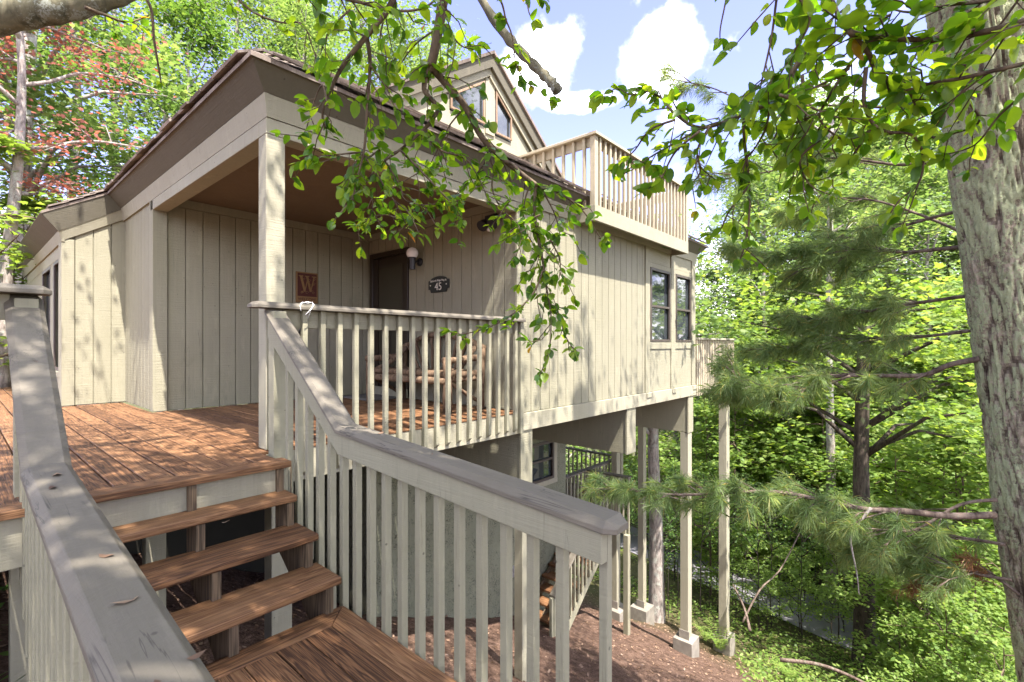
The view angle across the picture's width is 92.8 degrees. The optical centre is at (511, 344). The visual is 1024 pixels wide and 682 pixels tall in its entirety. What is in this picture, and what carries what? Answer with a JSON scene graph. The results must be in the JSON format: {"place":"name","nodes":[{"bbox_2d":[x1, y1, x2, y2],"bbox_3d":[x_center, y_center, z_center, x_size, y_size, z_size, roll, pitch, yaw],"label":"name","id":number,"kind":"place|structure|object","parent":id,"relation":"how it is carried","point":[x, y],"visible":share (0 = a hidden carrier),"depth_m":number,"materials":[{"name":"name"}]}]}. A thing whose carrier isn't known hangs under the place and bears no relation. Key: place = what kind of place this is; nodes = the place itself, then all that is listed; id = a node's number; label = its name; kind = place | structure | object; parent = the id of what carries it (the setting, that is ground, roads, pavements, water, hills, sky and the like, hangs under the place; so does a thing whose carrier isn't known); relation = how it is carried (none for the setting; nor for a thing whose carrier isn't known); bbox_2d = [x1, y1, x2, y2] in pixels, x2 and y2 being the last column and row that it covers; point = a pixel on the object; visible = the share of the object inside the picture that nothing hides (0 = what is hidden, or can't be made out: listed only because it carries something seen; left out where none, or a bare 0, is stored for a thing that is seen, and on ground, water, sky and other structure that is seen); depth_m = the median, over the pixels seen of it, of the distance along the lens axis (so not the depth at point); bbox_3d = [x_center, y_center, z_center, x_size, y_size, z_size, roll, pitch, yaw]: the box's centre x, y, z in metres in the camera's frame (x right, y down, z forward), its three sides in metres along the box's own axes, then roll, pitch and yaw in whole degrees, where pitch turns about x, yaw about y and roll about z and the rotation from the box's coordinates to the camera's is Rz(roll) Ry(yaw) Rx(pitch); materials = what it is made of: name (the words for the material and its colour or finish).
{"place":"outdoors","nodes":[
{"label":"outdoors","id":0,"kind":"place"},
{"bbox_2d":[0,402,929,681],"bbox_3d":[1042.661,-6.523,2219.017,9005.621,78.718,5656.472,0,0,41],"label":"ground","id":1,"kind":"structure","parent":0,"point":[588,634],"depth_m":7.91,"materials":[{"name":"brown soil"}]},
{"bbox_2d":[0,126,70,365],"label":"maple sapling","id":2,"kind":"object","parent":1,"relation":"on","point":[7,141],"visible":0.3,"depth_m":8.18,"materials":[{"name":"green plant"}]},
{"bbox_2d":[0,181,73,366],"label":"maple sapling","id":3,"kind":"object","parent":1,"relation":"on","point":[32,204],"visible":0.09,"depth_m":8.93,"materials":[{"name":"green plant"}]},
{"bbox_2d":[0,21,188,387],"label":"red maple tree","id":4,"kind":"object","parent":1,"relation":"on","point":[15,182],"visible":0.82,"depth_m":8.64,"materials":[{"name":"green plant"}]},
{"bbox_2d":[0,24,198,243],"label":"maple tree","id":5,"kind":"object","parent":1,"relation":"on","point":[8,100],"visible":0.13,"depth_m":14.52,"materials":[{"name":"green plant"}]},
{"bbox_2d":[0,0,206,284],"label":"maple tree","id":6,"kind":"object","parent":1,"relation":"on","point":[40,74],"visible":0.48,"depth_m":11.34,"materials":[{"name":"plant"}]},
{"bbox_2d":[0,11,217,406],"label":"maple tree","id":7,"kind":"object","parent":1,"relation":"on","point":[74,86],"visible":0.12,"depth_m":17.59,"materials":[{"name":"green plant"}]},
{"bbox_2d":[0,0,250,402],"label":"hardwood tree","id":8,"kind":"object","parent":1,"relation":"on","point":[109,25],"visible":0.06,"depth_m":21.93,"materials":[{"name":"green plant"}]},
{"bbox_2d":[3,0,260,409],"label":"maple tree","id":9,"kind":"object","parent":1,"relation":"on","point":[184,10],"visible":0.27,"depth_m":19.31,"materials":[{"name":"green plant"}]},
{"bbox_2d":[40,0,248,411],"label":"hardwood tree","id":10,"kind":"object","parent":1,"relation":"on","point":[166,25],"visible":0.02,"depth_m":26.94,"materials":[{"name":"green plant"}]},
{"bbox_2d":[50,0,377,405],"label":"hardwood tree","id":11,"kind":"object","parent":1,"relation":"on","point":[247,13],"visible":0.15,"depth_m":23.93,"materials":[{"name":"green plant"}]},
{"bbox_2d":[112,0,378,158],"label":"hardwood tree","id":12,"kind":"object","parent":1,"relation":"on","point":[223,1],"visible":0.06,"depth_m":27.34,"materials":[{"name":"green plant"}]},
{"bbox_2d":[0,387,517,571],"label":"entry deck","id":13,"kind":"structure","parent":1,"relation":"on","point":[216,455],"depth_m":3.31,"materials":[{"name":"brown wood"}]},
{"bbox_2d":[0,283,51,319],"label":"deck railing","id":14,"kind":"object","parent":13,"relation":"on","point":[6,290],"visible":0.86,"depth_m":2.34,"materials":[{"name":"beige paint"}]},
{"bbox_2d":[4,294,214,681],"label":"stair railing","id":15,"kind":"object","parent":13,"relation":"attached to","point":[80,626],"visible":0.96,"depth_m":1.39,"materials":[{"name":"beige paint"}]},
{"bbox_2d":[247,301,525,474],"bbox_3d":[-0.817,0.340,4.289,0.140,1.260,2.810,0,0,41],"label":"porch railing","id":16,"kind":"object","parent":13,"relation":"on","point":[323,318],"visible":0.81,"depth_m":4.29,"materials":[{"name":"beige paint"}]},
{"bbox_2d":[365,332,486,413],"bbox_3d":[-1.073,0.278,5.872,1.578,0.907,0.636,0,0,41],"label":"log bench","id":17,"kind":"object","parent":13,"relation":"on","point":[392,371],"visible":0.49,"depth_m":5.75,"materials":[{"name":"brown wood"}]},
{"bbox_2d":[265,308,627,681],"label":"stair railing","id":18,"kind":"object","parent":13,"relation":"attached to","point":[565,524],"visible":0.81,"depth_m":2.25,"materials":[{"name":"beige paint"}]},
{"bbox_2d":[164,0,366,92],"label":"hardwood tree","id":19,"kind":"object","parent":1,"relation":"on","point":[304,15],"visible":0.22,"depth_m":19.51,"materials":[{"name":"green plant"}]},
{"bbox_2d":[194,0,377,408],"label":"maple tree","id":20,"kind":"object","parent":1,"relation":"on","point":[292,45],"visible":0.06,"depth_m":23.83,"materials":[{"name":"green plant"}]},
{"bbox_2d":[205,606,456,681],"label":"stair landing","id":21,"kind":"object","parent":1,"relation":"on","point":[341,644],"visible":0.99,"depth_m":2.25,"materials":[{"name":"brown wood"}]},
{"bbox_2d":[113,468,340,660],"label":"entry stairs","id":22,"kind":"structure","parent":21,"relation":"on","point":[214,616],"depth_m":2.53,"materials":[{"name":"brown wood"}]},
{"bbox_2d":[225,0,468,87],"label":"hardwood tree","id":23,"kind":"object","parent":1,"relation":"on","point":[360,7],"visible":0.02,"depth_m":29.38,"materials":[{"name":"green plant"}]},
{"bbox_2d":[9,48,734,681],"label":"house","id":24,"kind":"structure","parent":1,"relation":"on","point":[179,242],"depth_m":5.96,"materials":[{"name":"beige paint"}]},
{"bbox_2d":[53,260,57,370],"bbox_3d":[-5.749,-0.370,6.188,0.640,1.400,0.048,0,0,41],"label":"window","id":25,"kind":"structure","parent":24,"relation":"in","point":[55,263],"depth_m":6.36,"materials":[{"name":"glass"}]},
{"bbox_2d":[296,271,317,303],"bbox_3d":[-2.762,-0.770,6.569,0.027,0.410,0.300,0,0,41],"label":"welcome plaque","id":26,"kind":"object","parent":24,"relation":"attached to","point":[306,286],"visible":1,"depth_m":6.56,"materials":[{"name":"brown wood"}]},
{"bbox_2d":[370,247,408,396],"bbox_3d":[-1.740,-0.307,7.018,0.926,2.066,0.110,0,0,41],"label":"door","id":27,"kind":"structure","parent":24,"relation":"in","point":[389,270],"depth_m":7.01,"materials":[{"name":"wood"}]},
{"bbox_2d":[449,81,484,124],"bbox_3d":[-0.580,-3.265,6.351,0.048,0.590,0.610,0,0,41],"label":"window","id":28,"kind":"structure","parent":24,"relation":"in","point":[471,96],"depth_m":6.46,"materials":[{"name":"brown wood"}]},
{"bbox_2d":[495,91,511,141],"bbox_3d":[-0.124,-3.218,6.873,0.048,0.596,0.335,0,0,41],"label":"window","id":29,"kind":"structure","parent":24,"relation":"in","point":[503,118],"depth_m":6.87,"materials":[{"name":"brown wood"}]},
{"bbox_2d":[532,441,553,483],"bbox_3d":[0.500,2.080,8.634,0.058,0.700,0.770,0,0,41],"label":"window","id":30,"kind":"structure","parent":24,"relation":"in","point":[542,452],"depth_m":8.70,"materials":[{"name":"glass"}]},
{"bbox_2d":[518,130,690,255],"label":"roof balcony","id":31,"kind":"structure","parent":24,"relation":"attached to","point":[596,142],"depth_m":6.63,"materials":[{"name":"beige paint"}]},
{"bbox_2d":[650,267,670,341],"bbox_3d":[2.470,-0.650,8.157,0.058,1.200,0.764,0,0,41],"label":"window","id":32,"kind":"structure","parent":24,"relation":"in","point":[660,280],"depth_m":8.20,"materials":[{"name":"clear glass"}]},
{"bbox_2d":[676,274,690,341],"bbox_3d":[3.111,-0.650,8.891,0.058,1.200,0.694,0,0,41],"label":"window","id":33,"kind":"structure","parent":24,"relation":"in","point":[683,283],"depth_m":8.97,"materials":[{"name":"clear glass"}]},
{"bbox_2d":[694,338,735,395],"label":"deck","id":34,"kind":"structure","parent":24,"relation":"attached to","point":[704,349],"depth_m":9.63,"materials":[{"name":"beige wood"}]},
{"bbox_2d":[312,0,462,86],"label":"hardwood tree","id":35,"kind":"object","parent":1,"relation":"on","point":[397,41],"visible":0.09,"depth_m":26.66,"materials":[{"name":"green plant"}]},
{"bbox_2d":[0,553,867,681],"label":"leaf litter","id":36,"kind":"object","parent":1,"relation":"on","point":[255,627],"visible":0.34,"depth_m":7.93,"materials":[{"name":"brown plant"}]},
{"bbox_2d":[387,21,481,71],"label":"hardwood tree","id":37,"kind":"object","parent":1,"relation":"on","point":[443,46],"visible":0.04,"depth_m":32.47,"materials":[{"name":"green plant"}]},
{"bbox_2d":[0,0,1023,386],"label":"crabapple tree","id":38,"kind":"object","parent":1,"relation":"on","point":[950,82],"visible":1,"depth_m":1.63,"materials":[{"name":"green plant"}]},
{"bbox_2d":[540,552,591,624],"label":"stairs","id":39,"kind":"structure","parent":1,"relation":"on","point":[549,574],"depth_m":8.42,"materials":[{"name":"brown wood"}]},
{"bbox_2d":[549,489,608,636],"bbox_3d":[1.167,3.692,8.152,0.110,2.357,1.750,0,0,41],"label":"stair railing","id":40,"kind":"object","parent":39,"relation":"attached to","point":[576,604],"visible":0.39,"depth_m":7.98,"materials":[{"name":"beige paint"}]},
{"bbox_2d":[566,446,630,634],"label":"deck","id":41,"kind":"structure","parent":1,"relation":"on","point":[572,486],"depth_m":9.60,"materials":[{"name":"beige wood"}]},
{"bbox_2d":[610,226,753,528],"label":"hardwood tree","id":42,"kind":"object","parent":1,"relation":"on","point":[714,306],"visible":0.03,"depth_m":25.56,"materials":[{"name":"green plant"}]},
{"bbox_2d":[632,458,732,576],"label":"maple sapling","id":43,"kind":"object","parent":1,"relation":"on","point":[667,468],"visible":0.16,"depth_m":16.84,"materials":[{"name":"green plant"}]},
{"bbox_2d":[669,471,718,610],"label":"bare sapling","id":44,"kind":"object","parent":1,"relation":"on","point":[706,515],"visible":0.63,"depth_m":13.21,"materials":[{"name":"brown wood"}]},
{"bbox_2d":[637,459,767,596],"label":"maple sapling","id":45,"kind":"object","parent":1,"relation":"on","point":[708,467],"visible":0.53,"depth_m":14.79,"materials":[{"name":"green plant"}]},
{"bbox_2d":[646,397,774,558],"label":"maple sapling","id":46,"kind":"object","parent":1,"relation":"on","point":[702,410],"visible":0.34,"depth_m":18.89,"materials":[{"name":"green plant"}]},
{"bbox_2d":[677,514,752,589],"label":"hardwood sapling","id":47,"kind":"object","parent":1,"relation":"on","point":[695,558],"visible":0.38,"depth_m":15.43,"materials":[{"name":"green plant"}]},
{"bbox_2d":[646,197,810,622],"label":"hardwood tree","id":48,"kind":"object","parent":1,"relation":"on","point":[656,576],"visible":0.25,"depth_m":12.16,"materials":[{"name":"green plant"}]},
{"bbox_2d":[646,396,815,571],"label":"maple sapling","id":49,"kind":"object","parent":1,"relation":"on","point":[753,433],"visible":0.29,"depth_m":18.50,"materials":[{"name":"green plant"}]},
{"bbox_2d":[708,545,783,619],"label":"hardwood sapling","id":50,"kind":"object","parent":1,"relation":"on","point":[733,553],"visible":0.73,"depth_m":13.09,"materials":[{"name":"green plant"}]},
{"bbox_2d":[572,536,930,681],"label":"ground cover","id":51,"kind":"object","parent":1,"relation":"on","point":[769,670],"visible":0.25,"depth_m":11.38,"materials":[{"name":"green plant"}]},
{"bbox_2d":[695,181,812,447],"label":"hardwood tree","id":52,"kind":"object","parent":1,"relation":"on","point":[737,210],"visible":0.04,"depth_m":32.48,"materials":[{"name":"green plant"}]},
{"bbox_2d":[731,479,788,631],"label":"bare sapling","id":53,"kind":"object","parent":1,"relation":"on","point":[762,535],"visible":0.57,"depth_m":12.69,"materials":[{"name":"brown wood"}]},
{"bbox_2d":[678,372,848,570],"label":"maple sapling","id":54,"kind":"object","parent":1,"relation":"on","point":[794,460],"visible":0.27,"depth_m":18.57,"materials":[{"name":"green plant"}]},
{"bbox_2d":[729,569,800,631],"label":"hardwood sapling","id":55,"kind":"object","parent":1,"relation":"on","point":[765,610],"visible":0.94,"depth_m":12.56,"materials":[{"name":"green plant"}]},
{"bbox_2d":[692,368,846,562],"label":"maple sapling","id":56,"kind":"object","parent":1,"relation":"on","point":[775,449],"visible":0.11,"depth_m":19.37,"materials":[{"name":"green plant"}]},
{"bbox_2d":[729,525,810,603],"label":"hardwood sapling","id":57,"kind":"object","parent":1,"relation":"on","point":[751,528],"visible":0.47,"depth_m":14.37,"materials":[{"name":"green plant"}]},
{"bbox_2d":[663,293,877,578],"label":"leafy tree","id":58,"kind":"object","parent":1,"relation":"on","point":[734,303],"visible":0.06,"depth_m":23.05,"materials":[{"name":"green plant"}]},
{"bbox_2d":[736,543,819,619],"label":"hardwood sapling","id":59,"kind":"object","parent":1,"relation":"on","point":[781,553],"visible":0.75,"depth_m":13.75,"materials":[{"name":"green plant"}]},
{"bbox_2d":[667,160,909,517],"bbox_3d":[11.600,1.095,22.834,8.886,19.753,9.924,0,0,17],"label":"hardwood tree","id":60,"kind":"object","parent":1,"relation":"on","point":[762,205],"visible":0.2,"depth_m":22.68,"materials":[{"name":"green plant"}]},
{"bbox_2d":[660,301,919,619],"bbox_3d":[12.035,4.127,21.107,9.800,12.002,10.323,0,0,38],"label":"leafy tree","id":61,"kind":"object","parent":1,"relation":"on","point":[786,365],"visible":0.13,"depth_m":19.43,"materials":[{"name":"green plant"}]},
{"bbox_2d":[764,647,820,681],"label":"fern","id":62,"kind":"object","parent":1,"relation":"on","point":[793,674],"visible":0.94,"depth_m":9.40,"materials":[{"name":"green plant"}]},
{"bbox_2d":[753,511,834,590],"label":"hardwood sapling","id":63,"kind":"object","parent":1,"relation":"on","point":[786,535],"visible":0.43,"depth_m":15.94,"materials":[{"name":"green plant"}]},
{"bbox_2d":[754,558,838,634],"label":"hardwood sapling","id":64,"kind":"object","parent":1,"relation":"on","point":[805,583],"visible":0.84,"depth_m":12.75,"materials":[{"name":"green plant"}]},
{"bbox_2d":[574,0,1023,681],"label":"white pine tree","id":65,"kind":"object","parent":1,"relation":"on","point":[988,208],"visible":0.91,"depth_m":3.77,"materials":[{"name":"green plant"}]},
{"bbox_2d":[688,95,918,398],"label":"hardwood tree","id":66,"kind":"object","parent":1,"relation":"on","point":[755,143],"visible":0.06,"depth_m":30.28,"materials":[{"name":"green plant"}]},
{"bbox_2d":[774,498,832,637],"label":"bare sapling","id":67,"kind":"object","parent":1,"relation":"on","point":[801,549],"visible":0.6,"depth_m":12.52,"materials":[{"name":"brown wood"}]},
{"bbox_2d":[780,539,853,619],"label":"hardwood sapling","id":68,"kind":"object","parent":1,"relation":"on","point":[816,561],"visible":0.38,"depth_m":14.18,"materials":[{"name":"green plant"}]},
{"bbox_2d":[742,388,902,553],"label":"maple sapling","id":69,"kind":"object","parent":1,"relation":"on","point":[812,412],"visible":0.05,"depth_m":19.36,"materials":[{"name":"green plant"}]},
{"bbox_2d":[699,106,951,373],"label":"hardwood tree","id":70,"kind":"object","parent":1,"relation":"on","point":[788,191],"visible":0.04,"depth_m":29.47,"materials":[{"name":"green plant"}]},
{"bbox_2d":[705,93,953,479],"bbox_3d":[18.623,-0.529,28.800,13.808,27.482,12.363,0,0,18],"label":"hardwood tree","id":71,"kind":"object","parent":1,"relation":"on","point":[826,137],"visible":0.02,"depth_m":27.28,"materials":[{"name":"green plant"}]},
{"bbox_2d":[706,86,956,600],"bbox_3d":[11.533,-0.007,17.103,7.478,18.707,9.097,0,0,5],"label":"hardwood tree","id":72,"kind":"object","parent":1,"relation":"on","point":[830,443],"visible":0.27,"depth_m":16.86,"materials":[{"name":"green plant"}]},
{"bbox_2d":[702,58,960,383],"bbox_3d":[20.116,-2.394,32.497,16.817,33.170,16.303,0,0,0],"label":"hardwood tree","id":73,"kind":"object","parent":1,"relation":"on","point":[817,92],"visible":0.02,"depth_m":32.23,"materials":[{"name":"green plant"}]},
{"bbox_2d":[789,560,883,632],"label":"hardwood sapling","id":74,"kind":"object","parent":1,"relation":"on","point":[834,566],"visible":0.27,"depth_m":13.43,"materials":[{"name":"green plant"}]},
{"bbox_2d":[692,276,983,588],"bbox_3d":[14.068,3.951,22.120,12.752,14.827,12.106,0,0,-20],"label":"leafy tree","id":75,"kind":"object","parent":1,"relation":"on","point":[845,429],"visible":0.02,"depth_m":20.06,"materials":[{"name":"green plant"}]},
{"bbox_2d":[713,139,964,450],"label":"hardwood tree","id":76,"kind":"object","parent":1,"relation":"on","point":[855,187],"visible":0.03,"depth_m":24.41,"materials":[{"name":"green plant"}]},
{"bbox_2d":[797,573,882,645],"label":"hardwood sapling","id":77,"kind":"object","parent":1,"relation":"on","point":[828,579],"visible":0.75,"depth_m":12.35,"materials":[{"name":"green plant"}]},
{"bbox_2d":[695,249,985,671],"bbox_3d":[8.455,2.746,11.234,8.427,10.150,8.973,0,0,-14],"label":"hardwood tree","id":78,"kind":"object","parent":1,"relation":"on","point":[863,451],"visible":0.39,"depth_m":11.03,"materials":[{"name":"green plant"}]},
{"bbox_2d":[742,366,954,583],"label":"maple sapling","id":79,"kind":"object","parent":1,"relation":"on","point":[890,465],"visible":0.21,"depth_m":17.85,"materials":[{"name":"green plant"}]},
{"bbox_2d":[749,378,964,583],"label":"maple sapling","id":80,"kind":"object","parent":1,"relation":"on","point":[835,413],"visible":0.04,"depth_m":19.28,"materials":[{"name":"green plant"}]},
{"bbox_2d":[744,299,985,593],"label":"leafy tree","id":81,"kind":"object","parent":1,"relation":"on","point":[909,359],"visible":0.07,"depth_m":18.33,"materials":[{"name":"green plant"}]},
{"bbox_2d":[756,103,978,582],"bbox_3d":[17.271,0.421,21.889,10.045,22.329,11.219,0,0,42],"label":"hardwood tree","id":82,"kind":"object","parent":1,"relation":"on","point":[889,170],"visible":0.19,"depth_m":21.19,"materials":[{"name":"green plant"}]},
{"bbox_2d":[778,153,985,496],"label":"hardwood tree","id":83,"kind":"object","parent":1,"relation":"on","point":[936,175],"visible":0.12,"depth_m":19.50,"materials":[{"name":"green plant"}]},
{"bbox_2d":[831,647,939,681],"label":"undergrowth shrub","id":84,"kind":"object","parent":1,"relation":"on","point":[889,653],"visible":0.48,"depth_m":8.95,"materials":[{"name":"green plant"}]},
{"bbox_2d":[821,564,952,668],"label":"maple sapling","id":85,"kind":"object","parent":1,"relation":"on","point":[875,606],"visible":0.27,"depth_m":10.28,"materials":[{"name":"green plant"}]},
{"bbox_2d":[797,413,988,615],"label":"maple sapling","id":86,"kind":"object","parent":1,"relation":"on","point":[843,465],"visible":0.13,"depth_m":15.64,"materials":[{"name":"green plant"}]},
{"bbox_2d":[807,279,978,570],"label":"leafy tree","id":87,"kind":"object","parent":1,"relation":"on","point":[942,329],"visible":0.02,"depth_m":20.89,"materials":[{"name":"green plant"}]},
{"bbox_2d":[856,654,939,681],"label":"undergrowth shrub","id":88,"kind":"object","parent":1,"relation":"on","point":[910,669],"visible":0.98,"depth_m":8.13,"materials":[{"name":"green plant"}]},
{"bbox_2d":[815,417,1009,637],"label":"maple sapling","id":89,"kind":"object","parent":1,"relation":"on","point":[913,458],"visible":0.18,"depth_m":13.17,"materials":[{"name":"green plant"}]},
{"bbox_2d":[826,406,1007,626],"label":"maple sapling","id":90,"kind":"object","parent":1,"relation":"on","point":[925,493],"visible":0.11,"depth_m":14.65,"materials":[{"name":"green plant"}]},
{"bbox_2d":[836,398,998,604],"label":"maple sapling","id":91,"kind":"object","parent":1,"relation":"on","point":[918,410],"visible":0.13,"depth_m":16.66,"materials":[{"name":"green plant"}]},
{"bbox_2d":[847,311,989,505],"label":"leafy tree","id":92,"kind":"object","parent":1,"relation":"on","point":[942,388],"visible":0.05,"depth_m":19.31,"materials":[{"name":"green plant"}]},
{"bbox_2d":[840,524,1009,681],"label":"maple sapling","id":93,"kind":"object","parent":1,"relation":"on","point":[925,615],"visible":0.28,"depth_m":9.42,"materials":[{"name":"green plant"}]},
{"bbox_2d":[887,165,970,394],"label":"hardwood tree","id":94,"kind":"object","parent":1,"relation":"on","point":[952,260],"visible":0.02,"depth_m":24.91,"materials":[{"name":"green plant"}]},
{"bbox_2d":[905,231,962,397],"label":"hardwood tree","id":95,"kind":"object","parent":1,"relation":"on","point":[954,242],"visible":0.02,"depth_m":25.65,"materials":[{"name":"green plant"}]},
{"bbox_2d":[870,444,1012,654],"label":"maple sapling","id":96,"kind":"object","parent":1,"relation":"on","point":[953,464],"visible":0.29,"depth_m":11.81,"materials":[{"name":"green plant"}]},
{"bbox_2d":[870,586,1016,681],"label":"maple sapling","id":97,"kind":"object","parent":1,"relation":"on","point":[949,605],"visible":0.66,"depth_m":8.22,"materials":[{"name":"green plant"}]},
{"bbox_2d":[872,420,1014,666],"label":"maple sapling","id":98,"kind":"object","parent":1,"relation":"on","point":[917,481],"visible":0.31,"depth_m":11.95,"materials":[{"name":"green plant"}]},
{"bbox_2d":[873,520,1014,681],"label":"maple sapling","id":99,"kind":"object","parent":1,"relation":"on","point":[965,530],"visible":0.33,"depth_m":8.95,"materials":[{"name":"green plant"}]},
{"bbox_2d":[917,593,1017,681],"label":"maple sapling","id":100,"kind":"object","parent":1,"relation":"on","point":[1000,614],"visible":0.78,"depth_m":7.62,"materials":[{"name":"green plant"}]},
{"bbox_2d":[0,0,958,327],"label":"sky","id":101,"kind":"structure","parent":0,"point":[591,46],"materials":[{"name":"blue"}]},
{"bbox_2d":[620,527,963,653],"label":"road","id":102,"kind":"structure","parent":0,"point":[815,626],"depth_m":15.42,"materials":[{"name":"grey asphalt"}]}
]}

